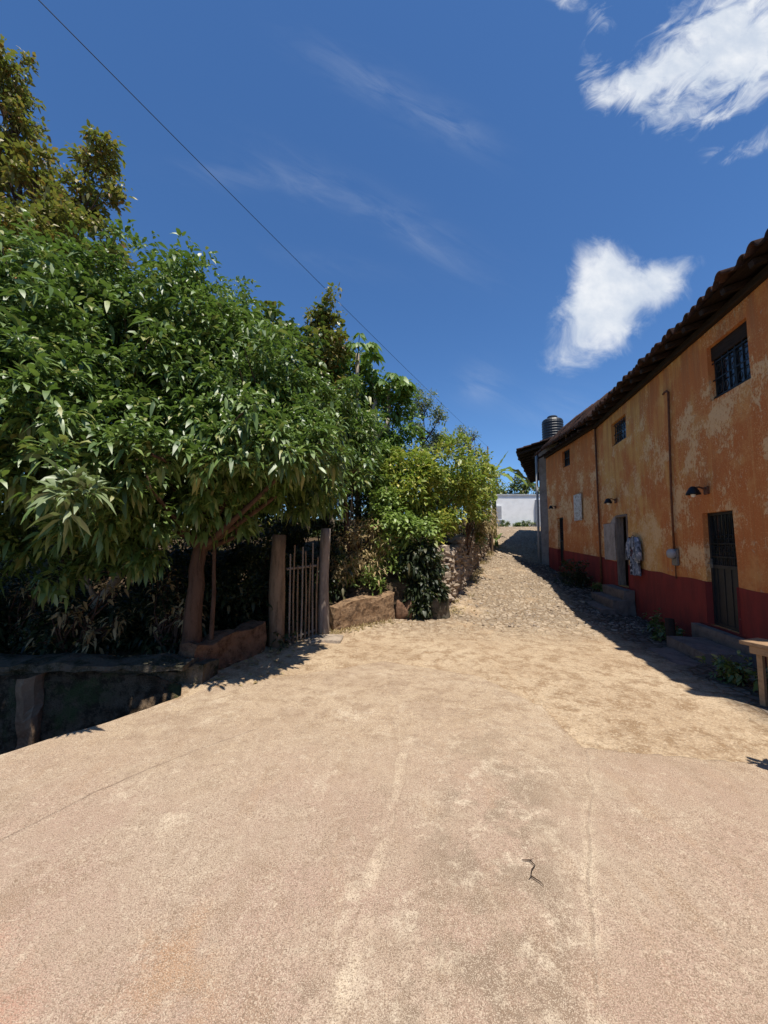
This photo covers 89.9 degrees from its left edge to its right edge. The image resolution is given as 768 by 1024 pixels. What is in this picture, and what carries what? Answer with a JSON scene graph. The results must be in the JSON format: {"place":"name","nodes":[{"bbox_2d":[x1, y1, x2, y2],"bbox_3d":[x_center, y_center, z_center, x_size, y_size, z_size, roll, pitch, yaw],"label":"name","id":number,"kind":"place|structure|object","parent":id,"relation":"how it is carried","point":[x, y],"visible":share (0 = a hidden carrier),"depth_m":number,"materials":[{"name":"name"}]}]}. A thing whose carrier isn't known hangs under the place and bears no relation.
{"place":"outdoors","nodes":[
{"label":"outdoors","id":0,"kind":"place"},
{"bbox_2d":[0,519,482,754],"bbox_3d":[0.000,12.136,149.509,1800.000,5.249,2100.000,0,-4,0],"label":"ground","id":1,"kind":"structure","parent":0,"point":[75,701],"depth_m":4.52,"materials":[{"name":"brown soil"}]},
{"bbox_2d":[0,585,42,654],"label":"shrub","id":2,"kind":"object","parent":1,"relation":"on","point":[6,607],"visible":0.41,"depth_m":5.57,"materials":[{"name":"green plant"}]},
{"bbox_2d":[0,502,55,584],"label":"shrub","id":3,"kind":"object","parent":1,"relation":"on","point":[43,549],"depth_m":8.36,"materials":[{"name":"green plant"}]},
{"bbox_2d":[1,575,68,653],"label":"dry shrub","id":4,"kind":"object","parent":1,"relation":"on","point":[18,618],"visible":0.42,"depth_m":5.65,"materials":[{"name":"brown plant"}]},
{"bbox_2d":[0,560,100,647],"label":"shrub","id":5,"kind":"object","parent":1,"relation":"on","point":[19,586],"visible":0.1,"depth_m":6.11,"materials":[{"name":"green plant"}]},
{"bbox_2d":[0,526,123,619],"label":"shrub","id":6,"kind":"object","parent":1,"relation":"on","point":[102,572],"visible":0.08,"depth_m":7.24,"materials":[{"name":"green plant"}]},
{"bbox_2d":[0,34,136,566],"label":"yellowing tree","id":7,"kind":"object","parent":1,"relation":"on","point":[52,212],"visible":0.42,"depth_m":9.50,"materials":[{"name":"green plant"}]},
{"bbox_2d":[16,572,134,654],"bbox_3d":[-4.141,1.433,5.210,1.245,1.367,0.758,0,-4,0],"label":"dry shrub","id":8,"kind":"object","parent":1,"relation":"on","point":[85,630],"visible":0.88,"depth_m":5.20,"materials":[{"name":"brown plant"}]},
{"bbox_2d":[11,582,152,654],"bbox_3d":[-4.219,1.920,5.574,1.844,1.918,1.401,3,-6,-37],"label":"shrub","id":9,"kind":"object","parent":1,"relation":"on","point":[103,613],"visible":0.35,"depth_m":5.34,"materials":[{"name":"green plant"}]},
{"bbox_2d":[68,555,126,636],"bbox_3d":[-4.321,0.835,6.020,1.765,2.561,0.334,1,-4,-7],"label":"fallen limb","id":10,"kind":"object","parent":1,"relation":"on","point":[111,582],"visible":0.16,"depth_m":5.94,"materials":[{"name":"brown plant"}]},
{"bbox_2d":[0,653,218,749],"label":"retaining wall","id":11,"kind":"structure","parent":1,"relation":"on","point":[171,667],"depth_m":4.51,"materials":[{"name":"stone"}]},
{"bbox_2d":[0,208,257,626],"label":"broadleaf tree","id":12,"kind":"object","parent":1,"relation":"on","point":[52,391],"visible":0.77,"depth_m":4.63,"materials":[{"name":"green plant"}]},
{"bbox_2d":[91,572,217,656],"bbox_3d":[-3.158,1.888,5.794,1.958,1.940,1.384,0,-4,0],"label":"shrub","id":13,"kind":"object","parent":1,"relation":"on","point":[146,643],"visible":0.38,"depth_m":5.55,"materials":[{"name":"green plant"}]},
{"bbox_2d":[103,525,208,607],"bbox_3d":[-4.525,1.181,7.859,2.178,2.250,1.858,2,-5,-26],"label":"shrub","id":14,"kind":"object","parent":1,"relation":"on","point":[135,588],"visible":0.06,"depth_m":7.57,"materials":[{"name":"green plant"}]},
{"bbox_2d":[129,565,207,652],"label":"dry shrub","id":15,"kind":"object","parent":1,"relation":"on","point":[165,627],"visible":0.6,"depth_m":5.53,"materials":[{"name":"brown plant"}]},
{"bbox_2d":[147,548,207,598],"bbox_3d":[-3.591,0.993,6.827,1.642,2.342,0.286,0,-4,0],"label":"fallen limb","id":16,"kind":"object","parent":1,"relation":"on","point":[173,576],"visible":0.05,"depth_m":6.86,"materials":[{"name":"brown wood"}]},
{"bbox_2d":[113,543,250,639],"bbox_3d":[-3.245,1.539,6.561,2.143,2.249,1.920,0,-4,0],"label":"shrub","id":17,"kind":"object","parent":1,"relation":"on","point":[226,578],"visible":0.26,"depth_m":6.45,"materials":[{"name":"green plant"}]},
{"bbox_2d":[21,213,355,655],"bbox_3d":[-2.847,-1.175,5.962,4.900,6.794,4.652,0,-4,0],"label":"broadleaf tree","id":18,"kind":"object","parent":1,"relation":"on","point":[237,472],"visible":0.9,"depth_m":5.05,"materials":[{"name":"green plant"}]},
{"bbox_2d":[135,267,267,565],"bbox_3d":[-4.600,-1.971,8.764,4.336,7.480,2.104,0,-4,0],"label":"leafy tree","id":19,"kind":"object","parent":1,"relation":"on","point":[238,287],"visible":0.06,"depth_m":8.79,"materials":[{"name":"green plant"}]},
{"bbox_2d":[170,514,253,559],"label":"shrub","id":20,"kind":"object","parent":1,"relation":"on","point":[190,545],"depth_m":9.77,"materials":[{"name":"green plant"}]},
{"bbox_2d":[157,533,268,610],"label":"shrub","id":21,"kind":"object","parent":1,"relation":"on","point":[220,567],"visible":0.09,"depth_m":7.43,"materials":[{"name":"green plant"}]},
{"bbox_2d":[180,620,266,669],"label":"garden wall","id":22,"kind":"structure","parent":1,"relation":"on","point":[243,641],"depth_m":5.34,"materials":[{"name":"reddish-brown stone"}]},
{"bbox_2d":[193,375,274,640],"bbox_3d":[-2.196,0.064,5.665,1.504,4.266,1.180,-2,-5,20],"label":"slender tree","id":23,"kind":"object","parent":1,"relation":"on","point":[212,621],"visible":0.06,"depth_m":5.20,"materials":[{"name":"brown plant"}]},
{"bbox_2d":[158,563,311,651],"bbox_3d":[-2.474,1.825,6.466,2.426,2.145,1.772,0,-4,0],"label":"shrub","id":24,"kind":"object","parent":1,"relation":"on","point":[251,595],"visible":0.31,"depth_m":6.32,"materials":[{"name":"green plant"}]},
{"bbox_2d":[0,596,488,685],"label":"leaf litter","id":25,"kind":"object","parent":1,"relation":"on","point":[268,655],"visible":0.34,"depth_m":5.66,"materials":[{"name":"brown plant"}]},
{"bbox_2d":[209,517,333,616],"bbox_3d":[-2.155,1.284,7.532,2.332,2.443,1.578,0,-4,0],"label":"shrub","id":26,"kind":"object","parent":1,"relation":"on","point":[244,555],"visible":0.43,"depth_m":7.24,"materials":[{"name":"green plant"}]},
{"bbox_2d":[267,534,285,647],"bbox_3d":[-1.750,1.333,6.290,0.267,1.929,0.267,0,-4,0],"label":"gate post","id":27,"kind":"object","parent":1,"relation":"on","point":[276,615],"visible":0.9,"depth_m":6.20,"materials":[{"name":"brown wood"}]},
{"bbox_2d":[285,543,318,641],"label":"wooden gate","id":28,"kind":"structure","parent":27,"relation":"attached to","point":[309,631],"depth_m":6.60,"materials":[{"name":"brown wood"}]},
{"bbox_2d":[209,293,355,555],"bbox_3d":[-2.658,-1.944,9.319,3.850,6.974,2.838,0,-4,0],"label":"dark tree","id":29,"kind":"object","parent":1,"relation":"on","point":[271,313],"visible":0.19,"depth_m":9.30,"materials":[{"name":"green plant"}]},
{"bbox_2d":[242,498,325,564],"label":"shrub","id":30,"kind":"object","parent":1,"relation":"on","point":[272,518],"visible":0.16,"depth_m":9.23,"materials":[{"name":"green plant"}]},
{"bbox_2d":[248,499,339,536],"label":"background tree","id":31,"kind":"object","parent":1,"relation":"on","point":[269,519],"visible":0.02,"depth_m":13.15,"materials":[{"name":"green plant"}]},
{"bbox_2d":[254,519,356,603],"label":"shrub","id":32,"kind":"object","parent":1,"relation":"on","point":[339,558],"visible":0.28,"depth_m":8.13,"materials":[{"name":"green plant"}]},
{"bbox_2d":[304,634,342,643],"bbox_3d":[-1.032,2.239,6.646,0.648,0.198,0.511,0,-4,0],"label":"flat stone","id":33,"kind":"object","parent":1,"relation":"on","point":[329,638],"visible":0.51,"depth_m":6.53,"materials":[{"name":"grey stone"}]},
{"bbox_2d":[318,528,330,633],"bbox_3d":[-1.091,1.323,7.001,0.212,2.057,0.221,0,-4,0],"label":"gate post","id":34,"kind":"object","parent":1,"relation":"on","point":[323,601],"visible":0.88,"depth_m":6.95,"materials":[{"name":"grey wood"}]},
{"bbox_2d":[301,282,353,527],"bbox_3d":[-1.462,-2.146,9.905,1.482,7.438,1.554,0,-4,0],"label":"golden tree","id":35,"kind":"object","parent":1,"relation":"on","point":[336,340],"visible":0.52,"depth_m":9.72,"materials":[{"name":"green plant"}]},
{"bbox_2d":[283,484,384,557],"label":"shrub","id":36,"kind":"object","parent":1,"relation":"on","point":[358,511],"visible":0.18,"depth_m":9.44,"materials":[{"name":"green plant"}]},
{"bbox_2d":[281,367,394,586],"bbox_3d":[-1.129,-0.677,8.470,2.572,4.869,2.660,-1,-5,18],"label":"leafy tree","id":37,"kind":"object","parent":1,"relation":"on","point":[357,477],"visible":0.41,"depth_m":8.23,"materials":[{"name":"green plant"}]},
{"bbox_2d":[327,361,364,555],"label":"papaya tree","id":38,"kind":"object","parent":1,"relation":"on","point":[362,385],"visible":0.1,"depth_m":10.02,"materials":[{"name":"green plant"}]},
{"bbox_2d":[349,487,352,536],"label":"dead stalk","id":39,"kind":"object","parent":1,"relation":"on","point":[351,507],"visible":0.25,"depth_m":8.89,"materials":[{"name":"brown plant"}]},
{"bbox_2d":[352,503,356,561],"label":"dead stalk","id":40,"kind":"object","parent":1,"relation":"on","point":[354,526],"visible":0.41,"depth_m":8.87,"materials":[{"name":"brown plant"}]},
{"bbox_2d":[318,509,397,594],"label":"dry shrub","id":41,"kind":"object","parent":1,"relation":"on","point":[365,558],"visible":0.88,"depth_m":8.38,"materials":[{"name":"green plant"}]},
{"bbox_2d":[334,332,384,558],"bbox_3d":[-0.737,-1.705,10.174,1.571,5.857,1.721,0,-4,0],"label":"papaya tree","id":42,"kind":"object","parent":1,"relation":"on","point":[371,354],"visible":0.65,"depth_m":10.25,"materials":[{"name":"green plant"}]},
{"bbox_2d":[329,591,394,630],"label":"garden wall","id":43,"kind":"structure","parent":1,"relation":"on","point":[352,611],"depth_m":7.63,"materials":[{"name":"brown stone"}]},
{"bbox_2d":[338,533,405,595],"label":"shrub","id":44,"kind":"object","parent":1,"relation":"on","point":[373,584],"visible":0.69,"depth_m":8.41,"materials":[{"name":"green plant"}]},
{"bbox_2d":[326,358,431,504],"bbox_3d":[-0.388,-1.438,10.735,3.592,5.535,2.790,0,-4,0],"label":"green tree","id":45,"kind":"object","parent":1,"relation":"on","point":[393,438],"visible":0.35,"depth_m":10.61,"materials":[{"name":"green plant"}]},
{"bbox_2d":[369,375,389,551],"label":"dead tree","id":46,"kind":"object","parent":1,"relation":"on","point":[374,405],"visible":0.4,"depth_m":10.34,"materials":[{"name":"brown plant"}]},
{"bbox_2d":[314,464,446,534],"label":"background tree","id":47,"kind":"object","parent":1,"relation":"on","point":[349,511],"visible":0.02,"depth_m":13.75,"materials":[{"name":"green plant"}]},
{"bbox_2d":[369,372,417,543],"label":"papaya tree","id":48,"kind":"object","parent":1,"relation":"on","point":[409,386],"visible":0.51,"depth_m":10.66,"materials":[{"name":"green plant"}]},
{"bbox_2d":[359,484,443,569],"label":"shrub","id":49,"kind":"object","parent":1,"relation":"on","point":[390,522],"visible":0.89,"depth_m":8.63,"materials":[{"name":"green plant"}]},
{"bbox_2d":[395,598,412,618],"bbox_3d":[0.437,2.195,8.367,0.394,0.730,0.530,0,-4,0],"label":"boulder","id":50,"kind":"object","parent":1,"relation":"on","point":[401,610],"visible":0.53,"depth_m":8.17,"materials":[{"name":"brown stone"}]},
{"bbox_2d":[389,535,450,620],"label":"shrub","id":51,"kind":"object","parent":1,"relation":"on","point":[424,589],"visible":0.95,"depth_m":8.36,"materials":[{"name":"green plant"}]},
{"bbox_2d":[357,422,493,550],"bbox_3d":[1.087,-0.546,10.216,3.693,3.694,2.411,3,-5,-31],"label":"shrub","id":52,"kind":"object","parent":1,"relation":"on","point":[427,478],"visible":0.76,"depth_m":9.91,"materials":[{"name":"green plant"}]},
{"bbox_2d":[395,380,467,461],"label":"sparse tree","id":53,"kind":"object","parent":1,"relation":"on","point":[421,405],"visible":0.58,"depth_m":15.37,"materials":[{"name":"green plant"}]},
{"bbox_2d":[430,595,449,618],"bbox_3d":[1.218,2.203,8.515,0.496,0.796,0.569,0,-4,0],"label":"boulder","id":54,"kind":"object","parent":1,"relation":"on","point":[441,609],"visible":0.41,"depth_m":8.30,"materials":[{"name":"stone"}]},
{"bbox_2d":[417,484,492,549],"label":"background tree","id":55,"kind":"object","parent":1,"relation":"on","point":[478,534],"visible":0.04,"depth_m":14.15,"materials":[{"name":"green plant"}]},
{"bbox_2d":[422,523,491,608],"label":"stone wall","id":56,"kind":"structure","parent":1,"relation":"on","point":[459,562],"depth_m":11.15,"materials":[{"name":"grey stone"}]},
{"bbox_2d":[434,448,510,554],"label":"shrub","id":57,"kind":"object","parent":56,"relation":"on","point":[483,503],"visible":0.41,"depth_m":11.83,"materials":[{"name":"green plant"}]},
{"bbox_2d":[464,506,501,544],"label":"dry shrub","id":58,"kind":"object","parent":56,"relation":"on","point":[483,528],"visible":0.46,"depth_m":14.54,"materials":[{"name":"brown plant"}]},
{"bbox_2d":[449,425,482,525],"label":"sparse tree","id":59,"kind":"object","parent":1,"relation":"on","point":[473,435],"visible":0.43,"depth_m":15.87,"materials":[{"name":"green plant"}]},
{"bbox_2d":[491,525,492,551],"bbox_3d":[5.098,1.367,18.153,0.127,1.503,0.133,0,-4,0],"label":"fence stake","id":60,"kind":"object","parent":1,"relation":"on","point":[492,542],"visible":0.48,"depth_m":18.09,"materials":[{"name":"brown wood"}]},
{"bbox_2d":[494,533,504,546],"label":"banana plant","id":61,"kind":"object","parent":1,"relation":"on","point":[496,541],"visible":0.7,"depth_m":20.16,"materials":[{"name":"green plant"}]},
{"bbox_2d":[498,519,510,526],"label":"shrub","id":62,"kind":"object","parent":1,"relation":"on","point":[507,524],"visible":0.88,"depth_m":35.04,"materials":[{"name":"green plant"}]},
{"bbox_2d":[487,450,535,537],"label":"banana plant","id":63,"kind":"object","parent":1,"relation":"on","point":[518,473],"visible":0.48,"depth_m":18.87,"materials":[{"name":"green plant"}]},
{"bbox_2d":[483,494,540,526],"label":"white house","id":64,"kind":"structure","parent":1,"relation":"on","point":[514,508],"depth_m":35.63,"materials":[{"name":"paint"}]},
{"bbox_2d":[496,505,503,520],"bbox_3d":[10.535,0.083,35.530,0.970,1.440,0.138,0,-4,0],"label":"window","id":65,"kind":"structure","parent":64,"relation":"in","point":[498,507],"depth_m":35.53,"materials":[{"name":"white paint"}]},
{"bbox_2d":[491,474,539,493],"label":"tree","id":66,"kind":"object","parent":1,"relation":"on","point":[523,487],"visible":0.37,"depth_m":46.44,"materials":[{"name":"green plant"}]},
{"bbox_2d":[512,522,521,526],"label":"shrub","id":67,"kind":"object","parent":1,"relation":"on","point":[517,524],"visible":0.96,"depth_m":35.07,"materials":[{"name":"green plant"}]},
{"bbox_2d":[521,520,534,526],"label":"shrub","id":68,"kind":"object","parent":1,"relation":"on","point":[526,523],"visible":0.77,"depth_m":35.20,"materials":[{"name":"green plant"}]},
{"bbox_2d":[516,427,582,564],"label":"tiled house","id":69,"kind":"structure","parent":1,"relation":"on","point":[528,462],"depth_m":18.08,"materials":[{"name":"paint"}]},
{"bbox_2d":[532,389,612,590],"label":"adobe house","id":70,"kind":"structure","parent":1,"relation":"on","point":[569,457],"depth_m":14.40,"materials":[{"name":"paint"}]},
{"bbox_2d":[559,517,563,566],"bbox_3d":[7.297,1.229,15.695,0.114,2.010,0.600,0,-4,5],"label":"door","id":71,"kind":"structure","parent":70,"relation":"in","point":[561,540],"depth_m":15.88,"materials":[{"name":"paint"}]},
{"bbox_2d":[564,449,569,466],"bbox_3d":[7.256,-2.119,15.144,0.089,0.660,0.700,0,-4,5],"label":"window","id":72,"kind":"structure","parent":70,"relation":"in","point":[567,453],"depth_m":15.24,"materials":[{"name":"paint"}]},
{"bbox_2d":[554,559,592,588],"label":"shrub","id":73,"kind":"object","parent":1,"relation":"on","point":[579,575],"visible":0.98,"depth_m":12.85,"materials":[{"name":"green plant"}]},
{"bbox_2d":[590,581,602,591],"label":"weed","id":74,"kind":"object","parent":1,"relation":"on","point":[598,586],"visible":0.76,"depth_m":11.77,"materials":[{"name":"green plant"}]},
{"bbox_2d":[586,584,636,616],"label":"stone steps","id":75,"kind":"structure","parent":1,"relation":"on","point":[611,599],"depth_m":9.93,"materials":[{"name":"concrete"}]},
{"bbox_2d":[642,608,684,636],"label":"weed","id":76,"kind":"object","parent":1,"relation":"on","point":[655,620],"visible":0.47,"depth_m":7.91,"materials":[{"name":"green plant"}]},
{"bbox_2d":[649,625,685,641],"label":"weed","id":77,"kind":"object","parent":1,"relation":"on","point":[661,635],"visible":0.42,"depth_m":7.31,"materials":[{"name":"green plant"}]},
{"bbox_2d":[664,618,675,642],"bbox_3d":[5.305,2.370,7.112,0.173,0.785,0.168,0,-4,0],"label":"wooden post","id":78,"kind":"object","parent":1,"relation":"on","point":[670,630],"visible":0.44,"depth_m":7.08,"materials":[{"name":"wood"}]},
{"bbox_2d":[580,229,767,667],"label":"adobe house","id":79,"kind":"structure","parent":1,"relation":"on","point":[678,418],"depth_m":7.04,"materials":[{"name":"paint"}]},
{"bbox_2d":[625,532,642,575],"bbox_3d":[6.290,1.055,9.700,0.157,1.085,0.729,-1,-5,12],"label":"hanging shirt","id":80,"kind":"object","parent":79,"relation":"hanging from","point":[633,552],"visible":1,"depth_m":9.63,"materials":[{"name":"fabric"}]},
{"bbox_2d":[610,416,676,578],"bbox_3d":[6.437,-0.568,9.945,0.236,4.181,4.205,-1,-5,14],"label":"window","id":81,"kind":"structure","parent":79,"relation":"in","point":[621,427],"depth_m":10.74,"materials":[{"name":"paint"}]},
{"bbox_2d":[707,510,738,631],"bbox_3d":[5.793,0.980,6.526,0.114,1.980,0.830,-1,-5,12],"label":"door","id":82,"kind":"structure","parent":79,"relation":"in","point":[723,557],"depth_m":6.61,"materials":[{"name":"paint"}]},
{"bbox_2d":[711,321,750,398],"bbox_3d":[5.715,-2.450,6.272,0.090,0.960,1.000,-1,-5,12],"label":"window","id":83,"kind":"structure","parent":79,"relation":"in","point":[730,356],"depth_m":6.32,"materials":[{"name":"paint"}]},
{"bbox_2d":[647,622,756,666],"bbox_3d":[5.062,2.339,6.310,1.212,0.730,1.875,-1,-5,12],"label":"concrete doorstep","id":84,"kind":"object","parent":1,"relation":"on","point":[706,641],"visible":0.47,"depth_m":6.12,"materials":[{"name":"grey concrete"}]},
{"bbox_2d":[695,650,754,688],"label":"weed","id":85,"kind":"object","parent":1,"relation":"on","point":[738,674],"visible":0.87,"depth_m":4.86,"materials":[{"name":"green plant"}]},
{"bbox_2d":[750,666,767,694],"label":"weed","id":86,"kind":"object","parent":1,"relation":"on","point":[755,686],"visible":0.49,"depth_m":4.46,"materials":[{"name":"green plant"}]},
{"bbox_2d":[38,0,487,446],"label":"overhead cable","id":87,"kind":"object","parent":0,"point":[188,151],"visible":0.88,"depth_m":6.05,"materials":[{"name":"rubber"}]},
{"bbox_2d":[0,661,767,1023],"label":"pavement","id":88,"kind":"structure","parent":0,"point":[352,845],"depth_m":2.02,"materials":[{"name":"beige concrete"}]},
{"bbox_2d":[522,858,543,885],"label":"twig","id":89,"kind":"object","parent":88,"relation":"on","point":[532,869],"visible":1,"depth_m":1.99,"materials":[{"name":"brown wood"}]},
{"bbox_2d":[739,638,767,706],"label":"wooden bench","id":90,"kind":"object","parent":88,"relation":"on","point":[758,647],"visible":0.83,"depth_m":4.14,"materials":[{"name":"brown wood"}]},
{"bbox_2d":[0,0,767,519],"label":"sky","id":91,"kind":"structure","parent":0,"point":[518,200],"materials":[{"name":"blue"}]},
{"bbox_2d":[300,527,500,634],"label":"dry grass","id":92,"kind":"structure","parent":0,"point":[473,576],"depth_m":8.83,"materials":[{"name":"beige plant"}]},
{"bbox_2d":[150,527,767,763],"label":"road","id":93,"kind":"structure","parent":0,"point":[584,683],"depth_m":5.52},
{"bbox_2d":[452,535,659,631],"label":"loose stones","id":94,"kind":"object","parent":93,"relation":"on","point":[570,606],"visible":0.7,"depth_m":10.73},
{"bbox_2d":[542,415,563,439],"bbox_3d":[9.120,-4.500,20.813,1.090,1.410,1.090,0,-4,0],"label":"water tank","id":95,"kind":"object","parent":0,"point":[552,425],"visible":0.77,"depth_m":20.39,"materials":[{"name":"black plastic"}]}
]}

